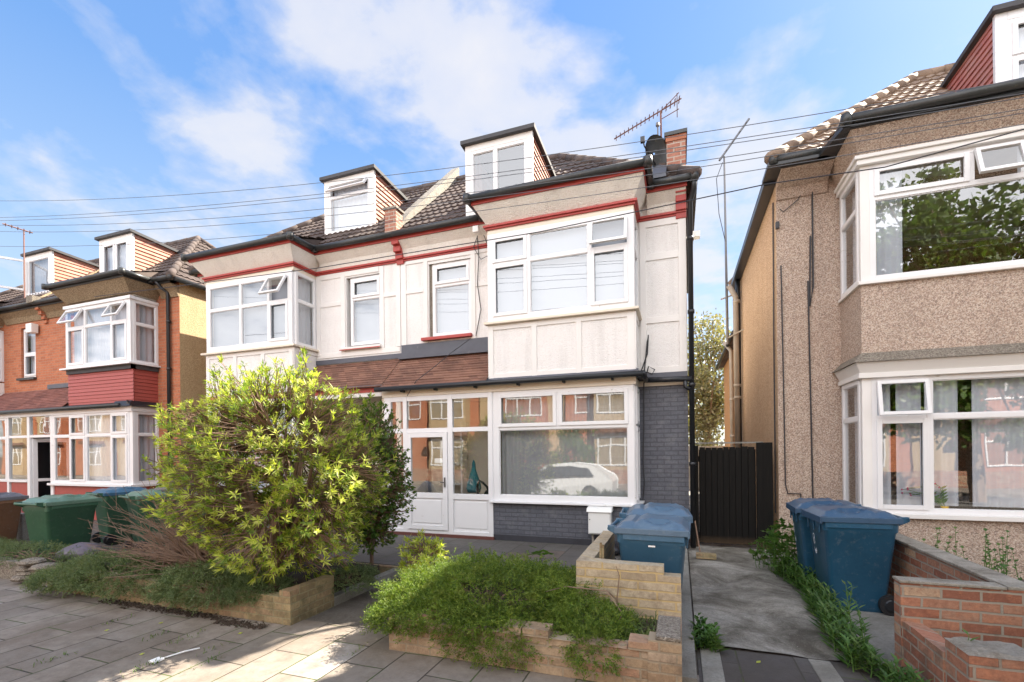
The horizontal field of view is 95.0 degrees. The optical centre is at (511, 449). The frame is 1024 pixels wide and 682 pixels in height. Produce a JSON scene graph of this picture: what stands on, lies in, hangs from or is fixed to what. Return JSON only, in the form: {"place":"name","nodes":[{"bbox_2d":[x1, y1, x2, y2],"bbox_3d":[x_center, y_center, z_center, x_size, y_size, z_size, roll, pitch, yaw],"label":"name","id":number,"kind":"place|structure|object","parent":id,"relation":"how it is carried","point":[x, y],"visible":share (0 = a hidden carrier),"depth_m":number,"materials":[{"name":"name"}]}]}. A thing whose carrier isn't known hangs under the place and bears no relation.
{"place":"outdoors","nodes":[
{"label":"outdoors","id":0,"kind":"place"},
{"bbox_2d":[16,513,29,540],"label":"garden wall","id":1,"kind":"structure","parent":0,"point":[22,533],"depth_m":8.50,"materials":[{"name":"concrete"}]},
{"bbox_2d":[0,247,153,492],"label":"semi detached house","id":2,"kind":"structure","parent":0,"point":[23,357],"depth_m":14.28,"materials":[{"name":"orange brick"}]},
{"bbox_2d":[0,331,3,381],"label":"window","id":3,"kind":"structure","parent":2,"relation":"in","point":[1,332],"depth_m":14.38,"materials":[{"name":"white plastic"}]},
{"bbox_2d":[0,418,6,481],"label":"window","id":4,"kind":"structure","parent":2,"relation":"in","point":[1,419],"depth_m":13.31,"materials":[{"name":"white plastic"}]},
{"bbox_2d":[2,223,32,297],"bbox_3d":[-14.113,-5.369,13.398,0.250,2.037,0.600,-1,0,41],"label":"television aerial","id":5,"kind":"object","parent":2,"relation":"attached to","point":[17,228],"visible":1,"depth_m":13.48,"materials":[{"name":"metal"}]},
{"bbox_2d":[24,329,35,377],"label":"window","id":6,"kind":"structure","parent":2,"relation":"in","point":[32,354],"depth_m":14.18,"materials":[{"name":"white plastic"}]},
{"bbox_2d":[154,480,198,492],"bbox_3d":[-6.179,0.675,8.679,0.677,0.280,0.710,-1,0,-2],"label":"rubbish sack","id":7,"kind":"object","parent":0,"point":[161,489],"visible":0.09,"depth_m":8.35,"materials":[{"name":"grey plastic"}]},
{"bbox_2d":[187,491,235,548],"bbox_3d":[-5.164,1.229,8.083,0.632,1.052,0.847,-1,0,10],"label":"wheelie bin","id":8,"kind":"object","parent":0,"point":[218,525],"depth_m":7.87,"materials":[{"name":"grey plastic"}]},
{"bbox_2d":[181,164,469,527],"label":"semi detached house","id":9,"kind":"structure","parent":0,"point":[341,323],"depth_m":10.15,"materials":[{"name":"paint"}]},
{"bbox_2d":[206,270,294,352],"bbox_3d":[-5.788,-2.959,10.133,2.480,1.560,0.408,-1,0,20],"label":"window","id":10,"kind":"structure","parent":9,"relation":"in","point":[258,311],"depth_m":10.28,"materials":[{"name":"white plastic"}]},
{"bbox_2d":[208,403,296,493],"bbox_3d":[-5.691,-0.015,10.289,2.500,1.950,0.159,-1,0,20],"label":"window","id":11,"kind":"structure","parent":9,"relation":"in","point":[289,429],"depth_m":10.12,"materials":[{"name":"white plastic"}]},
{"bbox_2d":[294,271,316,348],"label":"window","id":12,"kind":"structure","parent":9,"relation":"in","point":[302,305],"depth_m":10.22,"materials":[{"name":"white plastic"}]},
{"bbox_2d":[350,274,379,345],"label":"window","id":13,"kind":"structure","parent":9,"relation":"in","point":[367,297],"depth_m":10.10,"materials":[{"name":"white plastic"}]},
{"bbox_2d":[0,578,699,681],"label":"pavement","id":14,"kind":"structure","parent":0,"point":[40,627],"depth_m":4.02,"materials":[{"name":"grey concrete"}]},
{"bbox_2d":[148,647,199,663],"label":"litter","id":15,"kind":"object","parent":14,"relation":"on","point":[158,659],"visible":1,"depth_m":3.86,"materials":[{"name":"white paper"}]},
{"bbox_2d":[97,598,269,628],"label":"leaf litter","id":16,"kind":"object","parent":14,"relation":"on","point":[227,622],"visible":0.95,"depth_m":4.92,"materials":[{"name":"plant"}]},
{"bbox_2d":[21,612,368,677],"bbox_3d":[-2.809,1.706,3.993,2.898,0.049,1.339,-1,0,20],"label":"joint moss","id":17,"kind":"object","parent":14,"relation":"on","point":[107,622],"visible":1,"depth_m":3.96,"materials":[{"name":"green plant"}]},
{"bbox_2d":[47,551,379,625],"bbox_3d":[-3.734,1.599,6.000,3.906,0.386,1.624,-1,0,20],"label":"brick planter","id":18,"kind":"object","parent":14,"relation":"on","point":[303,599],"visible":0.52,"depth_m":4.90,"materials":[{"name":"brick"}]},
{"bbox_2d":[19,543,173,604],"bbox_3d":[-4.881,1.466,5.666,2.342,0.653,1.020,-1,0,20],"label":"juniper","id":19,"kind":"object","parent":18,"relation":"in","point":[67,576],"visible":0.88,"depth_m":5.41,"materials":[{"name":"green plant"}]},
{"bbox_2d":[79,478,242,578],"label":"bare twigs","id":20,"kind":"object","parent":18,"relation":"on","point":[176,546],"visible":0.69,"depth_m":5.34,"materials":[{"name":"brown plant"}]},
{"bbox_2d":[140,440,225,577],"bbox_3d":[-3.861,0.704,5.574,1.082,1.674,0.618,-1,0,20],"label":"garden shrub","id":21,"kind":"object","parent":18,"relation":"in","point":[157,475],"visible":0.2,"depth_m":5.49,"materials":[{"name":"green plant"}]},
{"bbox_2d":[140,558,297,616],"bbox_3d":[-3.128,1.453,5.035,1.702,0.581,0.856,-1,0,20],"label":"juniper","id":22,"kind":"object","parent":18,"relation":"in","point":[230,582],"visible":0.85,"depth_m":4.83,"materials":[{"name":"green plant"}]},
{"bbox_2d":[141,346,397,590],"bbox_3d":[-2.655,0.257,5.227,2.905,2.743,2.207,-1,0,20],"label":"garden shrub","id":23,"kind":"object","parent":18,"relation":"in","point":[286,533],"visible":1,"depth_m":4.74,"materials":[{"name":"green plant"}]},
{"bbox_2d":[312,561,380,595],"bbox_3d":[-1.964,1.474,5.522,0.791,0.330,0.876,-1,0,-7],"label":"juniper","id":24,"kind":"object","parent":18,"relation":"in","point":[369,578],"visible":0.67,"depth_m":5.43,"materials":[{"name":"green plant"}]},
{"bbox_2d":[316,534,620,571],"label":"terrace","id":25,"kind":"structure","parent":0,"point":[388,554],"depth_m":7.46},
{"bbox_2d":[586,506,612,542],"bbox_3d":[1.424,1.251,7.574,0.400,0.669,0.227,-1,0,20],"label":"meter box","id":26,"kind":"object","parent":25,"relation":"on","point":[599,519],"visible":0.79,"depth_m":7.50,"materials":[{"name":"white plastic"}]},
{"bbox_2d":[589,512,609,533],"bbox_3d":[1.395,1.180,7.494,0.330,0.330,0.015,-1,0,20],"label":"cabinet door","id":27,"kind":"structure","parent":26,"relation":"in","point":[598,522],"depth_m":7.49,"materials":[{"name":"white plastic"}]},
{"bbox_2d":[615,542,619,554],"bbox_3d":[1.478,1.484,7.126,0.393,0.200,0.422,-1,0,20],"label":"rubbish sack","id":28,"kind":"object","parent":25,"relation":"on","point":[617,550],"visible":0.16,"depth_m":6.96,"materials":[{"name":"black plastic"}]},
{"bbox_2d":[0,0,1012,445],"label":"sky","id":29,"kind":"structure","parent":0,"point":[102,100],"materials":[{"name":"blue"}]},
{"bbox_2d":[0,124,1023,246],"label":"overhead cable","id":30,"kind":"object","parent":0,"point":[560,199],"visible":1,"depth_m":5.97,"materials":[{"name":"black rubber"}]},
{"bbox_2d":[0,112,1023,231],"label":"overhead cable","id":31,"kind":"object","parent":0,"point":[589,183],"visible":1,"depth_m":5.88,"materials":[{"name":"black rubber"}]},
{"bbox_2d":[0,97,1023,220],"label":"overhead cable","id":32,"kind":"object","parent":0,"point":[577,165],"visible":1,"depth_m":5.92,"materials":[{"name":"black rubber"}]},
{"bbox_2d":[0,93,1023,217],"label":"overhead cable","id":33,"kind":"object","parent":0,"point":[578,161],"visible":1,"depth_m":5.92,"materials":[{"name":"black rubber"}]},
{"bbox_2d":[13,108,1023,225],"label":"overhead cable","id":34,"kind":"object","parent":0,"point":[575,178],"visible":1,"depth_m":5.94,"materials":[{"name":"black rubber"}]},
{"bbox_2d":[43,79,1023,200],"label":"overhead cable","id":35,"kind":"object","parent":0,"point":[584,149],"visible":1,"depth_m":5.92,"materials":[{"name":"black rubber"}]},
{"bbox_2d":[90,520,1023,674],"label":"garden ground","id":36,"kind":"structure","parent":0,"point":[349,612],"depth_m":4.97,"materials":[{"name":"grey concrete"}]},
{"bbox_2d":[0,492,28,542],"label":"wheelie bin","id":37,"kind":"object","parent":36,"relation":"on","point":[10,512],"visible":0.88,"depth_m":8.14,"materials":[{"name":"brown plastic"}]},
{"bbox_2d":[14,494,102,552],"bbox_3d":[-7.199,1.250,7.450,0.632,1.052,0.847,-1,0,17],"label":"wheelie bin","id":38,"kind":"object","parent":36,"relation":"on","point":[48,518],"visible":0.84,"depth_m":7.26,"materials":[{"name":"green plastic"}]},
{"bbox_2d":[0,540,134,584],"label":"stone planter","id":39,"kind":"object","parent":36,"relation":"on","point":[21,570],"visible":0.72,"depth_m":6.22,"materials":[{"name":"stone"}]},
{"bbox_2d":[0,536,94,568],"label":"juniper","id":40,"kind":"object","parent":39,"relation":"on","point":[10,546],"visible":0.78,"depth_m":6.76,"materials":[{"name":"green plant"}]},
{"bbox_2d":[55,542,106,560],"bbox_3d":[-6.323,1.477,6.899,0.549,0.220,0.588,-1,0,20],"label":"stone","id":41,"kind":"object","parent":39,"relation":"on","point":[81,549],"visible":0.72,"depth_m":6.75,"materials":[{"name":"grey stone"}]},
{"bbox_2d":[0,228,215,519],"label":"semi detached house","id":42,"kind":"structure","parent":36,"relation":"on","point":[118,365],"depth_m":12.09,"materials":[{"name":"red brick"}]},
{"bbox_2d":[32,438,68,496],"bbox_3d":[-12.986,0.728,13.260,0.090,2.060,0.800,-1,0,34],"label":"open door","id":43,"kind":"structure","parent":42,"relation":"in","point":[35,441],"depth_m":13.00,"materials":[{"name":"white plastic"}]},
{"bbox_2d":[53,411,129,484],"bbox_3d":[-10.841,-0.025,12.118,3.050,1.820,0.179,-1,0,20],"label":"window","id":44,"kind":"structure","parent":42,"relation":"in","point":[106,441],"depth_m":12.08,"materials":[{"name":"white plastic"}]},
{"bbox_2d":[57,299,128,367],"bbox_3d":[-10.596,-2.908,11.894,2.500,1.560,0.396,-1,0,20],"label":"window","id":45,"kind":"structure","parent":42,"relation":"in","point":[101,331],"depth_m":12.05,"materials":[{"name":"white plastic"}]},
{"bbox_2d":[133,299,158,365],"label":"window","id":46,"kind":"structure","parent":42,"relation":"in","point":[143,352],"depth_m":11.92,"materials":[{"name":"white plastic"}]},
{"bbox_2d":[135,411,158,483],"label":"window","id":47,"kind":"structure","parent":42,"relation":"in","point":[143,420],"depth_m":11.92,"materials":[{"name":"white plastic"}]},
{"bbox_2d":[85,486,145,544],"bbox_3d":[-7.589,1.254,9.055,0.632,1.052,0.847,-1,0,30],"label":"wheelie bin","id":48,"kind":"object","parent":36,"relation":"on","point":[113,498],"visible":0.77,"depth_m":8.82,"materials":[{"name":"green plastic"}]},
{"bbox_2d":[118,489,180,551],"bbox_3d":[-6.404,1.242,8.367,0.632,1.052,0.847,-1,0,35],"label":"wheelie bin","id":49,"kind":"object","parent":36,"relation":"on","point":[133,497],"visible":0.49,"depth_m":8.13,"materials":[{"name":"green plastic"}]},
{"bbox_2d":[254,538,361,564],"bbox_3d":[-2.699,1.679,7.289,0.820,0.300,3.300,-1,0,20],"label":"garden divider","id":50,"kind":"object","parent":36,"relation":"on","point":[322,548],"depth_m":7.47,"materials":[{"name":"concrete"}]},
{"bbox_2d":[334,568,401,605],"bbox_3d":[-1.790,1.724,5.817,0.120,0.190,1.340,-1,0,20],"label":"path edging","id":51,"kind":"object","parent":36,"relation":"on","point":[341,596],"visible":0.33,"depth_m":5.63,"materials":[{"name":"grey concrete"}]},
{"bbox_2d":[333,394,416,564],"bbox_3d":[-1.906,0.533,6.363,1.234,2.575,1.146,-1,0,20],"label":"garden shrub","id":52,"kind":"object","parent":36,"relation":"on","point":[378,527],"visible":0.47,"depth_m":6.25,"materials":[{"name":"green plant"}]},
{"bbox_2d":[320,559,452,577],"bbox_3d":[-1.757,1.722,6.565,2.960,0.194,0.070,-1,0,20],"label":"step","id":53,"kind":"object","parent":36,"relation":"on","point":[383,568],"visible":0.04,"depth_m":6.55,"materials":[{"name":"grey brick"}]},
{"bbox_2d":[396,528,448,575],"bbox_3d":[-1.002,1.327,5.256,0.669,0.868,0.612,-1,0,20],"label":"garden shrub","id":54,"kind":"object","parent":36,"relation":"on","point":[428,549],"visible":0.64,"depth_m":5.22,"materials":[{"name":"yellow plant"}]},
{"bbox_2d":[389,569,681,681],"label":"brick planter","id":55,"kind":"object","parent":36,"relation":"on","point":[655,655],"visible":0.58,"depth_m":3.51,"materials":[{"name":"brick"}]},
{"bbox_2d":[359,543,645,681],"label":"juniper","id":56,"kind":"object","parent":55,"relation":"in","point":[407,593],"visible":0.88,"depth_m":3.91,"materials":[{"name":"green plant"}]},
{"bbox_2d":[528,546,556,557],"bbox_3d":[0.293,1.003,4.604,0.274,0.157,0.290,-1,0,-40],"label":"sapling","id":57,"kind":"object","parent":56,"relation":"in","point":[545,552],"visible":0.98,"depth_m":4.63,"materials":[{"name":"green plant"}]},
{"bbox_2d":[546,567,620,619],"bbox_3d":[0.619,1.229,3.994,0.656,0.433,0.336,-1,0,20],"label":"bare branch","id":58,"kind":"object","parent":56,"relation":"on","point":[610,595],"visible":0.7,"depth_m":4.03,"materials":[{"name":"brown plant"}]},
{"bbox_2d":[599,542,603,558],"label":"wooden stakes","id":59,"kind":"object","parent":55,"relation":"in","point":[601,553],"visible":0.35,"depth_m":4.37,"materials":[{"name":"wood"}]},
{"bbox_2d":[563,604,657,639],"bbox_3d":[0.812,1.409,3.805,0.995,0.153,0.800,-1,0,20],"label":"grass tuft","id":60,"kind":"object","parent":55,"relation":"on","point":[643,627],"visible":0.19,"depth_m":3.78,"materials":[{"name":"green plant"}]},
{"bbox_2d":[374,122,701,549],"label":"semi detached house","id":61,"kind":"structure","parent":36,"relation":"on","point":[550,367],"depth_m":8.03,"materials":[{"name":"grey paint"}]},
{"bbox_2d":[407,432,448,530],"bbox_3d":[-1.582,0.592,8.715,0.845,1.800,0.115,-1,0,20],"label":"front door","id":62,"kind":"structure","parent":61,"relation":"in","point":[431,511],"depth_m":8.70,"materials":[{"name":"white plastic"}]},
{"bbox_2d":[432,259,470,336],"bbox_3d":[-1.175,-2.998,9.358,0.870,1.460,0.145,-1,0,20],"label":"window","id":63,"kind":"structure","parent":61,"relation":"in","point":[452,280],"depth_m":9.41,"materials":[{"name":"white plastic"}]},
{"bbox_2d":[446,422,467,493],"bbox_3d":[-1.186,0.488,10.131,0.380,2.150,0.280,-1,0,20],"label":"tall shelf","id":64,"kind":"object","parent":61,"relation":"attached to","point":[463,442],"visible":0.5,"depth_m":10.03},
{"bbox_2d":[466,460,480,492],"bbox_3d":[-0.745,0.523,9.135,0.300,0.630,0.285,-1,0,20],"label":"hanging coat","id":65,"kind":"object","parent":61,"relation":"hanging from","point":[473,478],"visible":0.91,"depth_m":9.05,"materials":[{"name":"teal fabric"}]},
{"bbox_2d":[476,480,488,493],"bbox_3d":[-0.402,1.050,8.917,0.499,0.969,0.517,-1,0,20],"label":"pushchair","id":66,"kind":"object","parent":61,"relation":"on","point":[484,484],"visible":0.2,"depth_m":8.84,"materials":[{"name":"black plastic"}]},
{"bbox_2d":[487,209,634,321],"bbox_3d":[0.751,-3.028,7.868,2.520,1.560,0.275,-1,0,20],"label":"window","id":67,"kind":"structure","parent":61,"relation":"in","point":[589,266],"depth_m":7.94,"materials":[{"name":"white plastic"}]},
{"bbox_2d":[494,384,634,503],"bbox_3d":[0.841,-0.084,7.958,2.410,1.950,0.184,-1,0,20],"label":"window","id":68,"kind":"structure","parent":61,"relation":"in","point":[575,444],"depth_m":7.96,"materials":[{"name":"white plastic"}]},
{"bbox_2d":[634,213,637,305],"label":"window","id":69,"kind":"structure","parent":61,"relation":"in","point":[635,224],"depth_m":8.00,"materials":[{"name":"white plastic"}]},
{"bbox_2d":[635,384,640,503],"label":"window","id":70,"kind":"structure","parent":61,"relation":"in","point":[637,399],"depth_m":7.60,"materials":[{"name":"white plastic"}]},
{"bbox_2d":[614,92,681,140],"bbox_3d":[2.387,-5.439,8.257,1.141,1.426,0.304,-1,0,20],"label":"television aerial","id":71,"kind":"object","parent":61,"relation":"attached to","point":[660,111],"visible":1,"depth_m":8.17,"materials":[{"name":"metal"}]},
{"bbox_2d":[640,122,666,191],"bbox_3d":[2.360,-5.050,8.017,0.661,1.250,0.268,-1,0,-34],"label":"satellite dish","id":72,"kind":"object","parent":61,"relation":"attached to","point":[657,144],"visible":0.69,"depth_m":8.09,"materials":[{"name":"black metal"}]},
{"bbox_2d":[576,531,696,681],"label":"brick wall","id":73,"kind":"structure","parent":36,"relation":"on","point":[650,588],"depth_m":4.12,"materials":[{"name":"beige brick"}]},
{"bbox_2d":[607,513,690,584],"bbox_3d":[1.362,1.179,4.616,0.746,1.052,0.632,-1,0,22],"label":"wheelie bin","id":74,"kind":"object","parent":73,"relation":"in","point":[652,538],"visible":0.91,"depth_m":4.35,"materials":[{"name":"blue plastic"}]},
{"bbox_2d":[619,502,692,591],"bbox_3d":[1.597,1.137,5.230,0.746,1.052,0.632,-1,0,17],"label":"wheelie bin","id":75,"kind":"object","parent":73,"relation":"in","point":[664,509],"visible":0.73,"depth_m":5.03,"materials":[{"name":"blue plastic"}]},
{"bbox_2d":[688,446,724,488],"bbox_3d":[8.224,0.738,18.983,3.300,1.750,0.080,-1,0,20],"label":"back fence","id":76,"kind":"object","parent":36,"relation":"on","point":[698,455],"visible":0.12,"depth_m":19.16,"materials":[{"name":"brown wood"}]},
{"bbox_2d":[687,311,731,447],"bbox_3d":[9.079,-2.590,22.340,4.740,8.409,4.453,-1,0,-19],"label":"pale tree","id":77,"kind":"object","parent":36,"relation":"on","point":[709,411],"visible":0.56,"depth_m":21.62,"materials":[{"name":"green plant"}]},
{"bbox_2d":[768,549,894,664],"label":"bin hardstanding","id":78,"kind":"structure","parent":36,"relation":"on","point":[881,627],"depth_m":4.28,"materials":[{"name":"grey concrete"}]},
{"bbox_2d":[748,517,800,586],"bbox_3d":[3.755,1.300,6.361,0.986,0.726,2.304,-1,0,20],"label":"creeper","id":79,"kind":"object","parent":78,"relation":"on","point":[782,546],"visible":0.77,"depth_m":6.35,"materials":[{"name":"green plant"}]},
{"bbox_2d":[786,498,860,584],"bbox_3d":[3.787,1.124,5.606,0.788,1.052,0.632,-1,0,22],"label":"wheelie bin","id":80,"kind":"object","parent":78,"relation":"on","point":[804,548],"visible":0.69,"depth_m":5.50,"materials":[{"name":"blue plastic"}]},
{"bbox_2d":[801,504,909,615],"bbox_3d":[3.609,1.126,4.960,0.788,1.052,0.632,-1,0,17],"label":"wheelie bin","id":81,"kind":"object","parent":78,"relation":"on","point":[853,545],"visible":1,"depth_m":4.74,"materials":[{"name":"blue plastic"}]},
{"bbox_2d":[887,533,1023,595],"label":"brick wall","id":82,"kind":"structure","parent":36,"relation":"on","point":[913,557],"depth_m":4.25,"materials":[{"name":"red brick"}]},
{"bbox_2d":[892,576,1023,671],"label":"brick wall","id":83,"kind":"structure","parent":36,"relation":"on","point":[985,611],"depth_m":3.33,"materials":[{"name":"red brick"}]},
{"bbox_2d":[903,621,1023,681],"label":"brick pillar wall","id":84,"kind":"structure","parent":36,"relation":"on","point":[933,655],"depth_m":2.80,"materials":[{"name":"red brick"}]},
{"bbox_2d":[922,527,1022,580],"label":"weed clump","id":85,"kind":"object","parent":36,"relation":"on","point":[1003,565],"visible":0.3,"depth_m":5.25,"materials":[{"name":"green plant"}]},
{"bbox_2d":[95,129,1023,296],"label":"overhead cable","id":86,"kind":"object","parent":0,"point":[612,216],"visible":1,"depth_m":5.80,"materials":[{"name":"black rubber"}]},
{"bbox_2d":[688,489,848,661],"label":"driveway","id":87,"kind":"structure","parent":0,"point":[740,598],"depth_m":4.97,"materials":[{"name":"concrete"}]},
{"bbox_2d":[695,521,700,551],"bbox_3d":[2.940,1.344,7.450,0.018,0.465,0.614,-1,0,14],"label":"garden cane","id":88,"kind":"object","parent":87,"relation":"on","point":[697,536],"visible":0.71,"depth_m":7.39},
{"bbox_2d":[696,552,715,559],"bbox_3d":[2.915,1.599,7.041,0.280,0.080,0.110,-1,0,20],"label":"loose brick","id":89,"kind":"object","parent":87,"relation":"on","point":[704,555],"visible":1,"depth_m":7.00,"materials":[{"name":"beige brick"}]},
{"bbox_2d":[689,612,730,651],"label":"weed clump","id":90,"kind":"object","parent":87,"relation":"on","point":[708,635],"visible":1,"depth_m":3.94,"materials":[{"name":"green plant"}]},
{"bbox_2d":[695,442,772,550],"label":"garden gate","id":91,"kind":"structure","parent":87,"relation":"on","point":[733,484],"depth_m":7.82,"materials":[{"name":"black wood"}]},
{"bbox_2d":[768,551,980,681],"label":"weed row","id":92,"kind":"object","parent":87,"relation":"on","point":[834,620],"visible":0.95,"depth_m":3.88,"materials":[{"name":"green plant"}]},
{"bbox_2d":[697,646,900,681],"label":"crossover pavement","id":93,"kind":"structure","parent":0,"point":[740,666],"depth_m":3.57,"materials":[{"name":"grey concrete"}]},
{"bbox_2d":[700,646,724,681],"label":"kerb stone","id":94,"kind":"object","parent":93,"relation":"on","point":[712,667],"visible":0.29,"depth_m":3.61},
{"bbox_2d":[808,659,843,681],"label":"kerb stone","id":95,"kind":"object","parent":93,"relation":"on","point":[825,671],"visible":1,"depth_m":3.51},
{"bbox_2d":[715,0,1023,578],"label":"pebbledashed house","id":96,"kind":"structure","parent":0,"point":[872,355],"depth_m":6.51,"materials":[{"name":"paint"}]},
{"bbox_2d":[716,118,749,343],"bbox_3d":[5.686,-5.543,11.836,0.733,5.765,0.751,-1,0,-44],"label":"aerial mast","id":97,"kind":"object","parent":96,"relation":"attached to","point":[726,268],"visible":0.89,"depth_m":11.83,"materials":[{"name":"grey metal"}]},
{"bbox_2d":[839,170,858,297],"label":"window","id":98,"kind":"structure","parent":96,"relation":"in","point":[854,217],"depth_m":7.03,"materials":[{"name":"white plastic"}]},
{"bbox_2d":[841,379,861,505],"bbox_3d":[5.025,-0.056,6.838,0.155,1.835,0.740,-1,0,20],"label":"window","id":99,"kind":"structure","parent":96,"relation":"in","point":[856,419],"depth_m":7.05,"materials":[{"name":"white plastic"}]},
{"bbox_2d":[901,483,948,507],"bbox_3d":[5.529,0.645,6.284,0.518,0.393,0.090,-1,0,20],"label":"houseplant","id":100,"kind":"object","parent":96,"relation":"in","point":[939,500],"depth_m":6.23,"materials":[{"name":"green plant"}]},
{"bbox_2d":[869,138,1023,279],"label":"window","id":101,"kind":"structure","parent":96,"relation":"in","point":[886,191],"depth_m":6.30,"materials":[{"name":"white plastic"}]},
{"bbox_2d":[871,371,1023,516],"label":"window","id":102,"kind":"structure","parent":96,"relation":"in","point":[997,414],"depth_m":6.20,"materials":[{"name":"white plastic"}]}
]}

